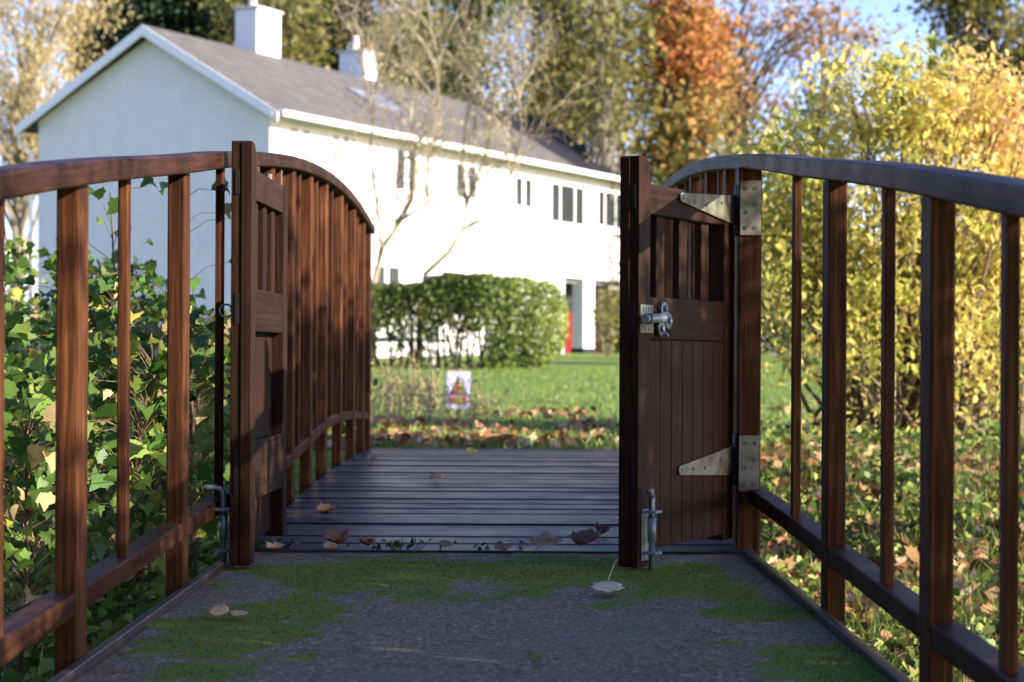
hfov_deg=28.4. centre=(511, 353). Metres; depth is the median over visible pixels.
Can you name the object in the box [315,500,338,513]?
fallen leaf
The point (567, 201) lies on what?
window
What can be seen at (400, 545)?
weed sprig
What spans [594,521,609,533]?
fallen leaf
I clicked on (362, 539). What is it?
fallen leaf
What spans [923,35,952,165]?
leafy shoot
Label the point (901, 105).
leafy shoot
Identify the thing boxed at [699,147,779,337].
lawn shrub
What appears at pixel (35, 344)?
bank bush
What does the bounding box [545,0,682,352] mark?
birch tree
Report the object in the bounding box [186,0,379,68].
woodland tree
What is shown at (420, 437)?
leaf litter
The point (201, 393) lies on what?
maple sapling
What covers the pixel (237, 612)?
fallen leaf
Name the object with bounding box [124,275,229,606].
maple sapling
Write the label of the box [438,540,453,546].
fallen leaf
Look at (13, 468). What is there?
maple sapling
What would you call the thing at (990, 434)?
ground cover
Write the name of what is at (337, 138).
window
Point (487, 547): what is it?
weed sprig
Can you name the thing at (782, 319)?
lawn shrub
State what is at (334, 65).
woodland tree
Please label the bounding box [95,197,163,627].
maple sapling
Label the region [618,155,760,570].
bridge gate
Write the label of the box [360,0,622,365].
bare tree
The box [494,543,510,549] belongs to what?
fallen leaf
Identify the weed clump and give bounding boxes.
[344,362,434,427]
[371,349,443,411]
[371,357,479,425]
[378,362,484,409]
[381,366,485,423]
[413,386,542,421]
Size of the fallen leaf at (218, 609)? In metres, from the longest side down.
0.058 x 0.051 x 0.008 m
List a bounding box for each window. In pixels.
[289,125,310,161]
[330,133,352,175]
[373,264,400,311]
[396,148,419,196]
[441,269,465,320]
[454,162,479,203]
[502,274,519,318]
[514,176,534,211]
[550,181,586,228]
[597,189,619,231]
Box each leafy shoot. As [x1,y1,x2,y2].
[876,58,908,391]
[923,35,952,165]
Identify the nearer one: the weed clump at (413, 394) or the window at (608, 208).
the weed clump at (413, 394)
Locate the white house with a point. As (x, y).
(143, 89)
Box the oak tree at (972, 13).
[892,0,1023,354]
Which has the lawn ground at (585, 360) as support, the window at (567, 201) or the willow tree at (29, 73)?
the willow tree at (29, 73)
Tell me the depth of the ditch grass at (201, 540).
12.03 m
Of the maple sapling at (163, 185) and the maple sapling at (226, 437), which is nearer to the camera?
the maple sapling at (163, 185)
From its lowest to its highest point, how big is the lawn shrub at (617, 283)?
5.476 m
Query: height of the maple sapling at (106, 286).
2.104 m
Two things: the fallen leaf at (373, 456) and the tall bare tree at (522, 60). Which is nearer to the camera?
the fallen leaf at (373, 456)
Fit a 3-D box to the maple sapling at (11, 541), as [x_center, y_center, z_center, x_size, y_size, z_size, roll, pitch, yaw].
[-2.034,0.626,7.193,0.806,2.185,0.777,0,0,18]
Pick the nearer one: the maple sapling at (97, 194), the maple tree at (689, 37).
the maple sapling at (97, 194)
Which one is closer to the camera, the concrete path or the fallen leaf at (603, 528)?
the concrete path
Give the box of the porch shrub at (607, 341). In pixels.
[585,280,619,355]
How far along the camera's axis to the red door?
57.33 m
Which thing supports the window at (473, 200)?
in the white house
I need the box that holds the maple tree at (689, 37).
[616,0,762,185]
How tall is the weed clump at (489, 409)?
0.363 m
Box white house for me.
[14,0,652,356]
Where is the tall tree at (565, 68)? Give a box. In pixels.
[500,0,647,164]
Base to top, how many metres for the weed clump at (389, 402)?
0.553 m
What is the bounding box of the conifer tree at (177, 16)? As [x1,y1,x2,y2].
[79,0,274,65]
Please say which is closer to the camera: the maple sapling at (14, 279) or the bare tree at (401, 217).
the maple sapling at (14, 279)
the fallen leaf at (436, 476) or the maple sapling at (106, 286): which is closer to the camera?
the maple sapling at (106, 286)
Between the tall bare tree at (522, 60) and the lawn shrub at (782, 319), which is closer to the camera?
the lawn shrub at (782, 319)
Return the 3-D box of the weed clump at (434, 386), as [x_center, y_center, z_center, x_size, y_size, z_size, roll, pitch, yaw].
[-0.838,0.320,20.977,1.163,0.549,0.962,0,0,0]
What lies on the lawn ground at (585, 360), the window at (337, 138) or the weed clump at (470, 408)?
the weed clump at (470, 408)
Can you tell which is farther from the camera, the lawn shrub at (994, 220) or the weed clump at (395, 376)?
the lawn shrub at (994, 220)
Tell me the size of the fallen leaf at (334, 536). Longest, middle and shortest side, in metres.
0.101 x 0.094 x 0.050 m
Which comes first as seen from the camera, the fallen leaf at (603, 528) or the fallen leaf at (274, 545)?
the fallen leaf at (274, 545)
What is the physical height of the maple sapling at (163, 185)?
2.429 m
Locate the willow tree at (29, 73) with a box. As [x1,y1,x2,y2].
[0,0,142,346]
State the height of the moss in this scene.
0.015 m
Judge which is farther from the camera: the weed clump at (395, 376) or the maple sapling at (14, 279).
the weed clump at (395, 376)
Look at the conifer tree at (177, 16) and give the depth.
67.99 m
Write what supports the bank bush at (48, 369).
on the lawn ground at (585, 360)
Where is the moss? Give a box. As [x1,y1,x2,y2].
[117,551,888,681]
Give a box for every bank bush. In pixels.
[4,293,54,408]
[5,307,214,474]
[141,342,377,439]
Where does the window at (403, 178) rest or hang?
in the white house
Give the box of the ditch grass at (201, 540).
[24,452,344,681]
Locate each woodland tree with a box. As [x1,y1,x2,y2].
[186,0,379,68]
[280,0,389,70]
[330,0,483,97]
[409,0,528,111]
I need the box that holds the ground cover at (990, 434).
[760,425,1023,681]
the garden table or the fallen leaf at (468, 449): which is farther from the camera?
the garden table
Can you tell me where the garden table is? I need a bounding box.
[377,336,435,364]
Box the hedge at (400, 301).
[371,271,568,368]
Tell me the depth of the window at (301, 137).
43.02 m
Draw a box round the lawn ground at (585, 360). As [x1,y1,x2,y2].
[1,350,1023,681]
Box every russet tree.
[707,0,860,157]
[750,0,909,353]
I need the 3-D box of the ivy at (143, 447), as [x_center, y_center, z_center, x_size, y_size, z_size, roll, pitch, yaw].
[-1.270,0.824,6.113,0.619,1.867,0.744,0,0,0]
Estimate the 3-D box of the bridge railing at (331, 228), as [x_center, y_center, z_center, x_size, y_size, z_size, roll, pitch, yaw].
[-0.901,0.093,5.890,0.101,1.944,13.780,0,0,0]
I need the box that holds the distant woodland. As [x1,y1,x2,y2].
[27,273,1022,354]
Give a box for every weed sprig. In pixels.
[227,538,325,548]
[346,538,456,549]
[473,540,540,549]
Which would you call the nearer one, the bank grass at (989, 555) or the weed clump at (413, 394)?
the bank grass at (989, 555)
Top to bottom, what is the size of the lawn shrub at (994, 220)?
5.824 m
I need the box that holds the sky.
[0,0,1023,353]
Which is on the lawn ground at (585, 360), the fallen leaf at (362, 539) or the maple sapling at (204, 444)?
the maple sapling at (204, 444)
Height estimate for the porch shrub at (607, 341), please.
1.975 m
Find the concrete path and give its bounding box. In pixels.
[74,552,889,681]
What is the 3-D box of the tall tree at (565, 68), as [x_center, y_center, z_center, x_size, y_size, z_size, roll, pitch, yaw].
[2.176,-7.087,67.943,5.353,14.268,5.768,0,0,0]
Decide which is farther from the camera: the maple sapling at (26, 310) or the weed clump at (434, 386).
the weed clump at (434, 386)
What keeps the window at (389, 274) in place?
in the white house
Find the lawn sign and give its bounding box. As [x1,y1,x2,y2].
[446,371,470,418]
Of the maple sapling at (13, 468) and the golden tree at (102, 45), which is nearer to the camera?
the maple sapling at (13, 468)
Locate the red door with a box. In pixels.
[565,311,599,352]
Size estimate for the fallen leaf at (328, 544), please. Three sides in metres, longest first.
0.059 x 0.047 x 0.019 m
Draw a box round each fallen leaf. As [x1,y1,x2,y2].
[208,604,228,615]
[230,610,247,615]
[264,541,283,548]
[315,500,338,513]
[323,526,348,543]
[323,540,337,548]
[356,536,375,545]
[366,455,377,458]
[429,473,442,478]
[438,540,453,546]
[466,447,476,451]
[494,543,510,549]
[528,531,562,545]
[569,528,601,545]
[589,559,624,591]
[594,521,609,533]
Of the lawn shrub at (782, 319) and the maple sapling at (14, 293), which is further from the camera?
the lawn shrub at (782, 319)
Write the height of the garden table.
0.565 m
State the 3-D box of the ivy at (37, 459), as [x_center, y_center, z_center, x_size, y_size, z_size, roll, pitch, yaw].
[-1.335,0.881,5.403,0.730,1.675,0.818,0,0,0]
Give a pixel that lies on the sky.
(885, 8)
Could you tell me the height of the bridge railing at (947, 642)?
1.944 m
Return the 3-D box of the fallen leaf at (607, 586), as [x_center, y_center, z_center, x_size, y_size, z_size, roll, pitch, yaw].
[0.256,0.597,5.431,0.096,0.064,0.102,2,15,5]
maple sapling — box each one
[0,239,52,679]
[0,249,145,677]
[0,310,54,675]
[0,324,35,681]
[0,369,36,671]
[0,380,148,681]
[4,236,55,607]
[4,306,30,607]
[7,260,166,653]
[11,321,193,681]
[24,298,229,681]
[38,254,166,620]
[87,177,156,599]
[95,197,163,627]
[103,301,230,640]
[111,178,230,577]
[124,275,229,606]
[189,304,297,570]
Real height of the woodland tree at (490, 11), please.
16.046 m
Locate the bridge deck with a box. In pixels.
[254,448,742,554]
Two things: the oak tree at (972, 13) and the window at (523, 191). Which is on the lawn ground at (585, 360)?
the oak tree at (972, 13)
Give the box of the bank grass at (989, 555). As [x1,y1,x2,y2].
[760,427,1023,681]
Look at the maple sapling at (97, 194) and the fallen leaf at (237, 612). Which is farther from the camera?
the maple sapling at (97, 194)
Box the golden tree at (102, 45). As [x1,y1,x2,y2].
[55,0,123,79]
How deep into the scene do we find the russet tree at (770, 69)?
73.68 m
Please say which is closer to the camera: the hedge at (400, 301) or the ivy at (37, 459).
the ivy at (37, 459)
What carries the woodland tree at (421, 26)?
on the lawn ground at (585, 360)
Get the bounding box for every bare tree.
[260,0,504,366]
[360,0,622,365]
[486,1,584,124]
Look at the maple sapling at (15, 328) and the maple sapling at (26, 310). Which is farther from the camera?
the maple sapling at (26, 310)
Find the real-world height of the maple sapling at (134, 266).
2.243 m
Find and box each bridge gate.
[202,141,287,568]
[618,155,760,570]
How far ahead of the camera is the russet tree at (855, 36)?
81.62 m
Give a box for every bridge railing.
[0,151,374,681]
[661,154,1023,681]
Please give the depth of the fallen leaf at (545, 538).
6.66 m
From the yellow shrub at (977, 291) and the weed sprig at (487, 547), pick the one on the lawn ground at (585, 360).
the yellow shrub at (977, 291)
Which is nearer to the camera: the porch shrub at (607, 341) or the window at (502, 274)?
the porch shrub at (607, 341)
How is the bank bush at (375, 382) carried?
on the lawn ground at (585, 360)
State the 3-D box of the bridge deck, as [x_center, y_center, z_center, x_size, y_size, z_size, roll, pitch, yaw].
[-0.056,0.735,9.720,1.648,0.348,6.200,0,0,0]
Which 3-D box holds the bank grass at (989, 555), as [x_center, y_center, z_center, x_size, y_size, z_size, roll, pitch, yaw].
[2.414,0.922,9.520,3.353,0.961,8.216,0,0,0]
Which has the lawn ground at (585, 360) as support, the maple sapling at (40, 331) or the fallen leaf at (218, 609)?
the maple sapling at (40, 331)
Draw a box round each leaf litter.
[212,381,1023,681]
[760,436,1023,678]
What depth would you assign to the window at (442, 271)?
49.18 m
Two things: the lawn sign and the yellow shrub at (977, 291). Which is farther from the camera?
the lawn sign
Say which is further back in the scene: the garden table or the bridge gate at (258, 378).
the garden table
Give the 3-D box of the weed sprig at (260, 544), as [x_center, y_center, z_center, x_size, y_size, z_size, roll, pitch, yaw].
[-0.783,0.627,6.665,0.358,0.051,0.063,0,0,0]
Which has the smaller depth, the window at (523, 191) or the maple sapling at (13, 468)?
the maple sapling at (13, 468)
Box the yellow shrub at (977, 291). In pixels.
[706,18,1023,440]
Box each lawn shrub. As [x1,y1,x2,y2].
[601,166,663,323]
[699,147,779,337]
[761,152,821,360]
[965,119,1023,346]

